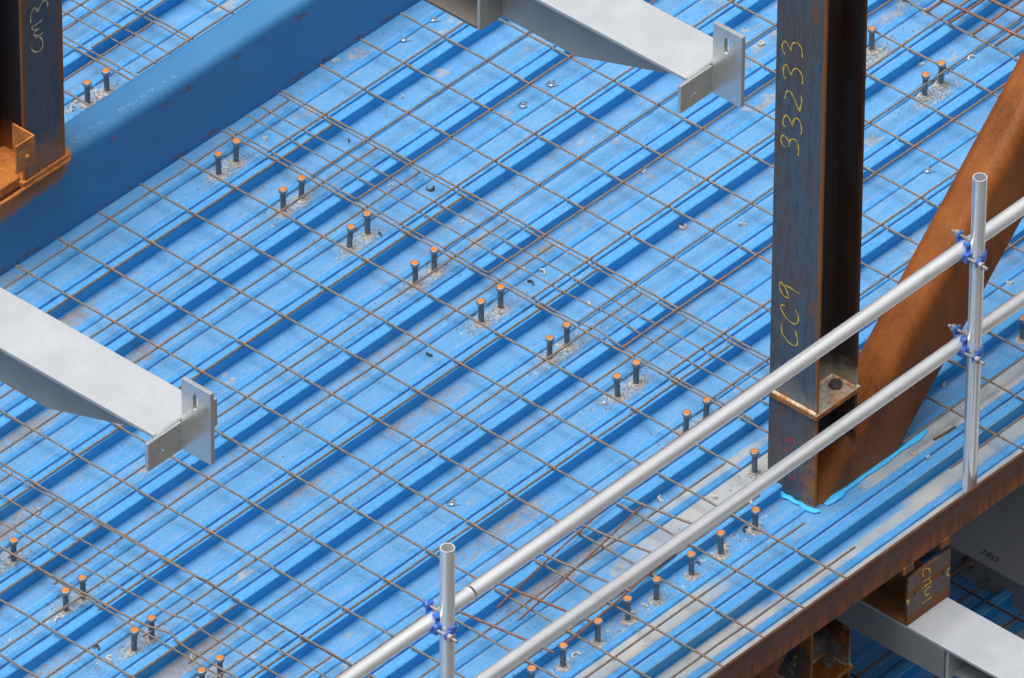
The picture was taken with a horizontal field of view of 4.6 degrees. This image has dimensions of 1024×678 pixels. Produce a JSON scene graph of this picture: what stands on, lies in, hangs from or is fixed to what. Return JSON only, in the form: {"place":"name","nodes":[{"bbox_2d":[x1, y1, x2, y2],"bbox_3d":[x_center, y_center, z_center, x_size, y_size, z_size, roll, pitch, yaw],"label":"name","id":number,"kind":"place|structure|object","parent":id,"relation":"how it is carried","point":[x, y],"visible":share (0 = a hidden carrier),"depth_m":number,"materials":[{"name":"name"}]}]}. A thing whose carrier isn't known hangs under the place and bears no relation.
{"place":"outdoors","nodes":[
{"label":"outdoors","id":0,"kind":"place"},
{"bbox_2d":[0,287,216,471],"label":"galvanised bracket","id":1,"kind":"object","parent":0,"point":[48,361],"visible":1,"depth_m":36.96,"materials":[{"name":"grey metal"}]},
{"bbox_2d":[0,0,1023,677],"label":"floor","id":2,"kind":"structure","parent":0,"point":[888,506],"depth_m":42.30,"materials":[{"name":"blue metal"}]},
{"bbox_2d":[5,537,20,566],"bbox_3d":[-1.622,0.688,41.422,0.055,0.096,0.052,26,45,29],"label":"shear stud","id":3,"kind":"object","parent":2,"relation":"on","point":[13,560],"visible":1,"depth_m":41.41,"materials":[{"name":"metal"}]},
{"bbox_2d":[59,587,72,616],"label":"shear stud","id":4,"kind":"object","parent":2,"relation":"on","point":[65,592],"visible":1,"depth_m":41.21,"materials":[{"name":"metal"}]},
{"bbox_2d":[77,574,89,603],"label":"shear stud","id":5,"kind":"object","parent":2,"relation":"on","point":[82,579],"visible":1,"depth_m":41.25,"materials":[{"name":"metal"}]},
{"bbox_2d":[80,80,94,107],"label":"shear stud","id":6,"kind":"object","parent":2,"relation":"on","point":[86,84],"visible":0.92,"depth_m":43.37,"materials":[{"name":"metal"}]},
{"bbox_2d":[95,93,103,99],"bbox_3d":[-1.408,-0.827,43.426,0.030,0.013,0.020,12,39,14],"label":"ferrule fragment","id":7,"kind":"object","parent":2,"relation":"on","point":[98,98],"visible":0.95,"depth_m":43.42,"materials":[{"name":"ceramic"}]},
{"bbox_2d":[99,68,114,95],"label":"shear stud","id":8,"kind":"object","parent":2,"relation":"on","point":[106,90],"visible":1,"depth_m":43.43,"materials":[{"name":"metal"}]},
{"bbox_2d":[106,654,112,661],"bbox_3d":[-1.299,1.028,41.057,0.021,0.015,0.028,-2,38,-3],"label":"ferrule fragment","id":9,"kind":"object","parent":2,"relation":"on","point":[107,659],"visible":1,"depth_m":41.05,"materials":[{"name":"ceramic"}]},
{"bbox_2d":[63,0,189,106],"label":"reinforcement mesh","id":10,"kind":"object","parent":2,"relation":"on","point":[103,54],"visible":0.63,"depth_m":43.59,"materials":[{"name":"metal"}]},
{"bbox_2d":[126,627,140,655],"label":"shear stud","id":11,"kind":"object","parent":2,"relation":"on","point":[133,648],"visible":1,"depth_m":41.06,"materials":[{"name":"metal"}]},
{"bbox_2d":[143,614,158,643],"bbox_3d":[-1.164,0.933,41.112,0.055,0.095,0.052,18,41,21],"label":"shear stud","id":12,"kind":"object","parent":2,"relation":"on","point":[151,619],"visible":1,"depth_m":41.11,"materials":[{"name":"metal"}]},
{"bbox_2d":[62,0,250,76],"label":"reinforcement mesh","id":13,"kind":"object","parent":2,"relation":"on","point":[162,22],"visible":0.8,"depth_m":43.62,"materials":[{"name":"metal"}]},
{"bbox_2d":[0,468,375,677],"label":"reinforcement mesh","id":14,"kind":"object","parent":2,"relation":"on","point":[118,611],"visible":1,"depth_m":41.14,"materials":[{"name":"metal"}]},
{"bbox_2d":[197,667,206,677],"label":"shear stud","id":15,"kind":"object","parent":2,"relation":"on","point":[201,672],"visible":1,"depth_m":40.87,"materials":[{"name":"metal"}]},
{"bbox_2d":[0,0,419,275],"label":"blue beam","id":16,"kind":"structure","parent":2,"relation":"on","point":[179,103],"depth_m":43.06,"materials":[{"name":"blue metal"}]},
{"bbox_2d":[0,0,70,205],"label":"steel column","id":17,"kind":"structure","parent":16,"relation":"on","point":[31,72],"depth_m":42.37,"materials":[{"name":"brown metal"}]},
{"bbox_2d":[12,123,35,173],"bbox_3d":[-1.621,-0.635,42.352,0.133,0.115,0.071,80,82,51],"label":"angle cleat","id":18,"kind":"object","parent":17,"relation":"attached to","point":[23,139],"visible":1,"depth_m":42.33,"materials":[{"name":"orange metal"}]},
{"bbox_2d":[211,151,225,179],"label":"shear stud","id":19,"kind":"object","parent":2,"relation":"on","point":[218,155],"visible":1,"depth_m":43.05,"materials":[{"name":"metal"}]},
{"bbox_2d":[213,655,226,677],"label":"shear stud","id":20,"kind":"object","parent":2,"relation":"on","point":[219,659],"visible":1,"depth_m":40.93,"materials":[{"name":"metal"}]},
{"bbox_2d":[229,138,243,166],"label":"shear stud","id":21,"kind":"object","parent":2,"relation":"on","point":[236,161],"visible":1,"depth_m":43.12,"materials":[{"name":"metal"}]},
{"bbox_2d":[277,186,290,215],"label":"shear stud","id":22,"kind":"object","parent":2,"relation":"on","point":[282,190],"visible":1,"depth_m":42.90,"materials":[{"name":"metal"}]},
{"bbox_2d":[293,175,309,203],"bbox_3d":[-0.710,-0.508,42.957,0.055,0.095,0.058,16,42,17],"label":"shear stud","id":23,"kind":"object","parent":2,"relation":"on","point":[301,179],"visible":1,"depth_m":42.95,"materials":[{"name":"metal"}]},
{"bbox_2d":[342,224,356,252],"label":"shear stud","id":24,"kind":"object","parent":2,"relation":"on","point":[350,229],"visible":1,"depth_m":42.74,"materials":[{"name":"metal"}]},
{"bbox_2d":[360,211,374,239],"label":"shear stud","id":25,"kind":"object","parent":2,"relation":"on","point":[367,234],"visible":1,"depth_m":42.80,"materials":[{"name":"metal"}]},
{"bbox_2d":[407,260,422,289],"bbox_3d":[-0.324,-0.218,42.588,0.052,0.096,0.055,-3,38,-5],"label":"shear stud","id":26,"kind":"object","parent":2,"relation":"on","point":[414,264],"visible":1,"depth_m":42.58,"materials":[{"name":"metal"}]},
{"bbox_2d":[0,93,855,677],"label":"reinforcement mesh","id":27,"kind":"object","parent":2,"relation":"on","point":[386,423],"visible":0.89,"depth_m":41.90,"materials":[{"name":"metal"}]},
{"bbox_2d":[458,495,692,653],"bbox_3d":[0.239,0.758,41.286,0.425,0.016,0.871,29,46,32],"label":"loose offcut","id":28,"kind":"object","parent":27,"relation":"on","point":[574,568],"visible":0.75,"depth_m":41.30,"materials":[{"name":"metal"}]},
{"bbox_2d":[566,553,675,642],"bbox_3d":[0.353,0.835,41.188,0.015,0.039,0.614,24,44,27],"label":"bent bar","id":29,"kind":"object","parent":27,"relation":"on","point":[611,605],"visible":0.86,"depth_m":41.17,"materials":[{"name":"orange metal"}]},
{"bbox_2d":[426,185,434,191],"bbox_3d":[-0.276,-0.510,43.030,0.030,0.012,0.028,22,50,39],"label":"ferrule fragment","id":30,"kind":"object","parent":2,"relation":"on","point":[431,189],"visible":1,"depth_m":43.02,"materials":[{"name":"ceramic"}]},
{"bbox_2d":[426,247,441,275],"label":"shear stud","id":31,"kind":"object","parent":2,"relation":"on","point":[434,251],"visible":1,"depth_m":42.64,"materials":[{"name":"metal"}]},
{"bbox_2d":[440,543,454,677],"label":"guard post","id":32,"kind":"object","parent":2,"relation":"on","point":[447,604],"visible":1,"depth_m":39.49,"materials":[{"name":"silver metal"}]},
{"bbox_2d":[422,599,457,643],"bbox_3d":[-0.216,0.881,39.562,0.170,0.082,0.077,29,46,32],"label":"scaffold coupler","id":33,"kind":"object","parent":32,"relation":"attached to","point":[429,606],"visible":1,"depth_m":39.55,"materials":[{"name":"blue metal"}]},
{"bbox_2d":[336,586,475,677],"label":"guard rail","id":34,"kind":"object","parent":33,"relation":"attached to","point":[398,643],"visible":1,"depth_m":39.47,"materials":[{"name":"silver metal"}]},
{"bbox_2d":[447,500,459,506],"bbox_3d":[-0.195,0.534,41.696,0.041,0.010,0.034,-13,40,-16],"label":"roof screw","id":35,"kind":"object","parent":2,"relation":"on","point":[451,502],"visible":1,"depth_m":41.69,"materials":[{"name":"metal"}]},
{"bbox_2d":[474,298,489,327],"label":"shear stud","id":36,"kind":"object","parent":2,"relation":"on","point":[480,302],"visible":1,"depth_m":42.42,"materials":[{"name":"metal"}]},
{"bbox_2d":[492,284,507,313],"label":"shear stud","id":37,"kind":"object","parent":2,"relation":"on","point":[499,307],"visible":1,"depth_m":42.49,"materials":[{"name":"metal"}]},
{"bbox_2d":[0,5,1020,677],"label":"debris crumbs","id":38,"kind":"object","parent":2,"relation":"on","point":[480,371],"visible":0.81,"depth_m":42.26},
{"bbox_2d":[518,102,526,108],"bbox_3d":[0.040,-0.800,43.403,0.041,0.010,0.034,-13,40,-16],"label":"roof screw","id":39,"kind":"object","parent":2,"relation":"on","point":[523,104],"visible":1,"depth_m":43.40,"materials":[{"name":"metal"}]},
{"bbox_2d":[527,665,536,677],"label":"shear stud","id":40,"kind":"object","parent":2,"relation":"on","point":[531,670],"visible":1,"depth_m":40.89,"materials":[{"name":"metal"}]},
{"bbox_2d":[543,335,557,364],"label":"shear stud","id":41,"kind":"object","parent":2,"relation":"on","point":[549,339],"visible":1,"depth_m":42.26,"materials":[{"name":"metal"}]},
{"bbox_2d":[546,81,558,86],"bbox_3d":[0.136,-0.875,43.498,0.042,0.010,0.033,-12,40,-15],"label":"roof screw","id":42,"kind":"object","parent":2,"relation":"on","point":[552,83],"visible":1,"depth_m":43.49,"materials":[{"name":"metal"}]},
{"bbox_2d":[554,642,570,671],"bbox_3d":[0.164,1.021,41.009,0.055,0.095,0.057,-16,42,-21],"label":"shear stud","id":43,"kind":"object","parent":2,"relation":"on","point":[562,666],"visible":1,"depth_m":41.01,"materials":[{"name":"metal"}]},
{"bbox_2d":[559,322,574,350],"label":"shear stud","id":44,"kind":"object","parent":2,"relation":"on","point":[566,326],"visible":1,"depth_m":42.32,"materials":[{"name":"metal"}]},
{"bbox_2d":[572,651,580,659],"bbox_3d":[0.204,1.020,41.078,0.021,0.012,0.030,28,53,32],"label":"ferrule fragment","id":45,"kind":"object","parent":2,"relation":"on","point":[575,653],"visible":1,"depth_m":41.08,"materials":[{"name":"ceramic"}]},
{"bbox_2d":[590,617,605,647],"bbox_3d":[0.277,0.944,41.108,0.057,0.095,0.055,-1,38,-3],"label":"shear stud","id":46,"kind":"object","parent":2,"relation":"on","point":[598,641],"visible":1,"depth_m":41.11,"materials":[{"name":"metal"}]},
{"bbox_2d":[610,373,625,401],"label":"shear stud","id":47,"kind":"object","parent":2,"relation":"on","point":[617,378],"visible":1,"depth_m":42.11,"materials":[{"name":"metal"}]},
{"bbox_2d":[226,0,1023,468],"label":"reinforcement mesh","id":48,"kind":"object","parent":2,"relation":"on","point":[648,194],"visible":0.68,"depth_m":43.00,"materials":[{"name":"metal"}]},
{"bbox_2d":[902,0,1023,56],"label":"reinforcement","id":49,"kind":"object","parent":48,"relation":"on","point":[991,22],"visible":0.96,"depth_m":43.67,"materials":[{"name":"orange metal"}]},
{"bbox_2d":[620,595,636,625],"bbox_3d":[0.375,0.874,41.197,0.055,0.095,0.058,6,37,11],"label":"shear stud","id":50,"kind":"object","parent":2,"relation":"on","point":[627,619],"visible":1,"depth_m":41.20,"materials":[{"name":"metal"}]},
{"bbox_2d":[628,360,643,388],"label":"shear stud","id":51,"kind":"object","parent":2,"relation":"on","point":[635,383],"visible":1,"depth_m":42.17,"materials":[{"name":"metal"}]},
{"bbox_2d":[648,576,663,605],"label":"shear stud","id":52,"kind":"object","parent":2,"relation":"on","point":[655,600],"visible":1,"depth_m":41.28,"materials":[{"name":"metal"}]},
{"bbox_2d":[678,223,686,228],"bbox_3d":[0.577,-0.380,42.869,0.021,0.012,0.029,21,29,36],"label":"ferrule fragment","id":53,"kind":"object","parent":2,"relation":"on","point":[682,227],"visible":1,"depth_m":42.86,"materials":[{"name":"ceramic"}]},
{"bbox_2d":[678,410,691,435],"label":"shear stud","id":54,"kind":"object","parent":2,"relation":"on","point":[686,414],"visible":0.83,"depth_m":41.94,"materials":[{"name":"metal"}]},
{"bbox_2d":[684,551,699,580],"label":"shear stud","id":55,"kind":"object","parent":2,"relation":"on","point":[692,574],"visible":1,"depth_m":41.38,"materials":[{"name":"metal"}]},
{"bbox_2d":[697,397,711,421],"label":"shear stud","id":56,"kind":"object","parent":2,"relation":"on","point":[706,401],"visible":0.7,"depth_m":41.99,"materials":[{"name":"metal"}]},
{"bbox_2d":[713,530,728,559],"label":"shear stud","id":57,"kind":"object","parent":2,"relation":"on","point":[721,554],"visible":1,"depth_m":41.47,"materials":[{"name":"metal"}]},
{"bbox_2d":[724,543,729,550],"bbox_3d":[0.699,0.680,41.517,0.020,0.014,0.030,2,38,2],"label":"ferrule fragment","id":58,"kind":"object","parent":2,"relation":"on","point":[726,545],"visible":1,"depth_m":41.51,"materials":[{"name":"ceramic"}]},
{"bbox_2d":[746,448,761,477],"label":"shear stud","id":59,"kind":"object","parent":2,"relation":"on","point":[754,472],"visible":0.98,"depth_m":41.80,"materials":[{"name":"metal"}]},
{"bbox_2d":[747,506,763,535],"bbox_3d":[0.795,0.591,41.562,0.057,0.095,0.055,-16,43,-19],"label":"shear stud","id":60,"kind":"object","parent":2,"relation":"on","point":[755,511],"visible":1,"depth_m":41.56,"materials":[{"name":"metal"}]},
{"bbox_2d":[758,40,763,46],"bbox_3d":[0.853,-1.016,43.682,0.027,0.012,0.030,39,39,25],"label":"ferrule fragment","id":61,"kind":"object","parent":2,"relation":"on","point":[761,44],"visible":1,"depth_m":43.68,"materials":[{"name":"ceramic"}]},
{"bbox_2d":[780,491,819,513],"bbox_3d":[0.932,0.534,41.701,0.182,0.014,0.033,25,44,28],"label":"sealant bead","id":62,"kind":"object","parent":2,"relation":"on","point":[809,509],"visible":1,"depth_m":41.69,"materials":[{"name":"blue plastic"}]},
{"bbox_2d":[768,0,867,677],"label":"steel column","id":63,"kind":"structure","parent":2,"relation":"on","point":[821,46],"depth_m":41.12,"materials":[{"name":"brown metal"}]},
{"bbox_2d":[752,50,1023,677],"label":"diagonal brace","id":64,"kind":"object","parent":63,"relation":"attached to","point":[909,332],"visible":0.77,"depth_m":41.71,"materials":[{"name":"brown metal"}]},
{"bbox_2d":[835,597,1023,677],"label":"galvanised outrigger","id":65,"kind":"object","parent":63,"relation":"attached to","point":[972,644],"visible":0.6,"depth_m":41.62,"materials":[{"name":"grey metal"}]},
{"bbox_2d":[861,547,950,625],"bbox_3d":[1.210,0.731,41.730,0.403,0.200,0.227,29,46,32],"label":"rusty bracket","id":66,"kind":"object","parent":65,"relation":"on","point":[921,588],"visible":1,"depth_m":41.66,"materials":[{"name":"brown metal"}]},
{"bbox_2d":[707,451,1023,677],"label":"edge plate","id":67,"kind":"object","parent":2,"relation":"attached to","point":[902,555],"visible":1,"depth_m":41.35,"materials":[{"name":"brown metal"}]},
{"bbox_2d":[866,26,878,54],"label":"shear stud","id":68,"kind":"object","parent":2,"relation":"on","point":[871,49],"visible":0.99,"depth_m":43.63,"materials":[{"name":"metal"}]},
{"bbox_2d":[824,429,927,505],"bbox_3d":[1.202,0.420,41.846,0.037,0.018,0.527,29,46,32],"label":"sealant bead","id":69,"kind":"object","parent":2,"relation":"on","point":[834,497],"visible":1,"depth_m":41.84,"materials":[{"name":"blue plastic"}]},
{"bbox_2d":[917,72,930,100],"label":"shear stud","id":70,"kind":"object","parent":2,"relation":"on","point":[923,95],"visible":1,"depth_m":43.43,"materials":[{"name":"metal"}]},
{"bbox_2d":[923,167,934,173],"bbox_3d":[1.409,-0.576,43.124,0.042,0.010,0.034,-13,40,-16],"label":"roof screw","id":71,"kind":"object","parent":2,"relation":"on","point":[927,169],"visible":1,"depth_m":43.12,"materials":[{"name":"metal"}]},
{"bbox_2d":[933,60,947,88],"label":"shear stud","id":72,"kind":"object","parent":2,"relation":"on","point":[940,83],"visible":1,"depth_m":43.48,"materials":[{"name":"metal"}]},
{"bbox_2d":[933,426,956,440],"bbox_3d":[1.427,0.310,41.994,0.101,0.010,0.009,-29,47,-32],"label":"short bar","id":73,"kind":"object","parent":2,"relation":"on","point":[944,433],"visible":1,"depth_m":41.99,"materials":[{"name":"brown metal"}]},
{"bbox_2d":[962,173,986,493],"bbox_3d":[1.499,0.011,41.289,0.048,1.349,0.048,29,46,32],"label":"guard post","id":74,"kind":"object","parent":2,"relation":"on","point":[975,323],"visible":1,"depth_m":41.24,"materials":[{"name":"silver metal"}]},
{"bbox_2d":[948,324,984,364],"bbox_3d":[1.480,0.020,41.304,0.182,0.082,0.077,29,46,32],"label":"scaffold coupler","id":75,"kind":"object","parent":74,"relation":"attached to","point":[956,330],"visible":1,"depth_m":41.29,"materials":[{"name":"blue metal"}]},
{"bbox_2d":[473,289,1023,677],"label":"guard rail","id":76,"kind":"object","parent":75,"relation":"attached to","point":[684,537],"visible":1,"depth_m":40.66,"materials":[{"name":"silver metal"}]},
{"bbox_2d":[951,229,988,270],"bbox_3d":[1.481,-0.286,41.065,0.182,0.082,0.077,29,46,32],"label":"scaffold coupler","id":77,"kind":"object","parent":74,"relation":"attached to","point":[959,235],"visible":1,"depth_m":41.05,"materials":[{"name":"blue metal"}]},
{"bbox_2d":[467,197,1023,598],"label":"guard rail","id":78,"kind":"object","parent":77,"relation":"attached to","point":[708,426],"visible":1,"depth_m":40.40,"materials":[{"name":"silver metal"}]},
{"bbox_2d":[1015,315,1023,344],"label":"shear stud","id":79,"kind":"object","parent":2,"relation":"on","point":[1019,339],"visible":1,"depth_m":42.37,"materials":[{"name":"metal"}]},
{"bbox_2d":[424,0,744,113],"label":"galvanised bracket","id":80,"kind":"object","parent":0,"point":[642,34],"visible":1,"depth_m":38.31,"materials":[{"name":"grey metal"}]},
{"bbox_2d":[850,551,1023,677],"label":"floor","id":81,"kind":"structure","parent":0,"point":[866,651],"depth_m":43.05,"materials":[{"name":"blue metal"}]},
{"bbox_2d":[850,579,1023,677],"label":"reinforcement mesh","id":82,"kind":"object","parent":81,"relation":"on","point":[958,601],"visible":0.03,"depth_m":43.05,"materials":[{"name":"brown metal"}]},
{"bbox_2d":[924,484,1023,610],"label":"slab","id":83,"kind":"structure","parent":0,"point":[989,542],"depth_m":43.27,"materials":[{"name":"concrete"}]},
{"bbox_2d":[950,556,973,578],"bbox_3d":[1.442,0.833,43.136,0.051,0.052,0.330,29,46,32],"label":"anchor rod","id":84,"kind":"object","parent":83,"relation":"attached to","point":[968,562],"visible":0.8,"depth_m":43.21,"materials":[{"name":"brown metal"}]}
]}

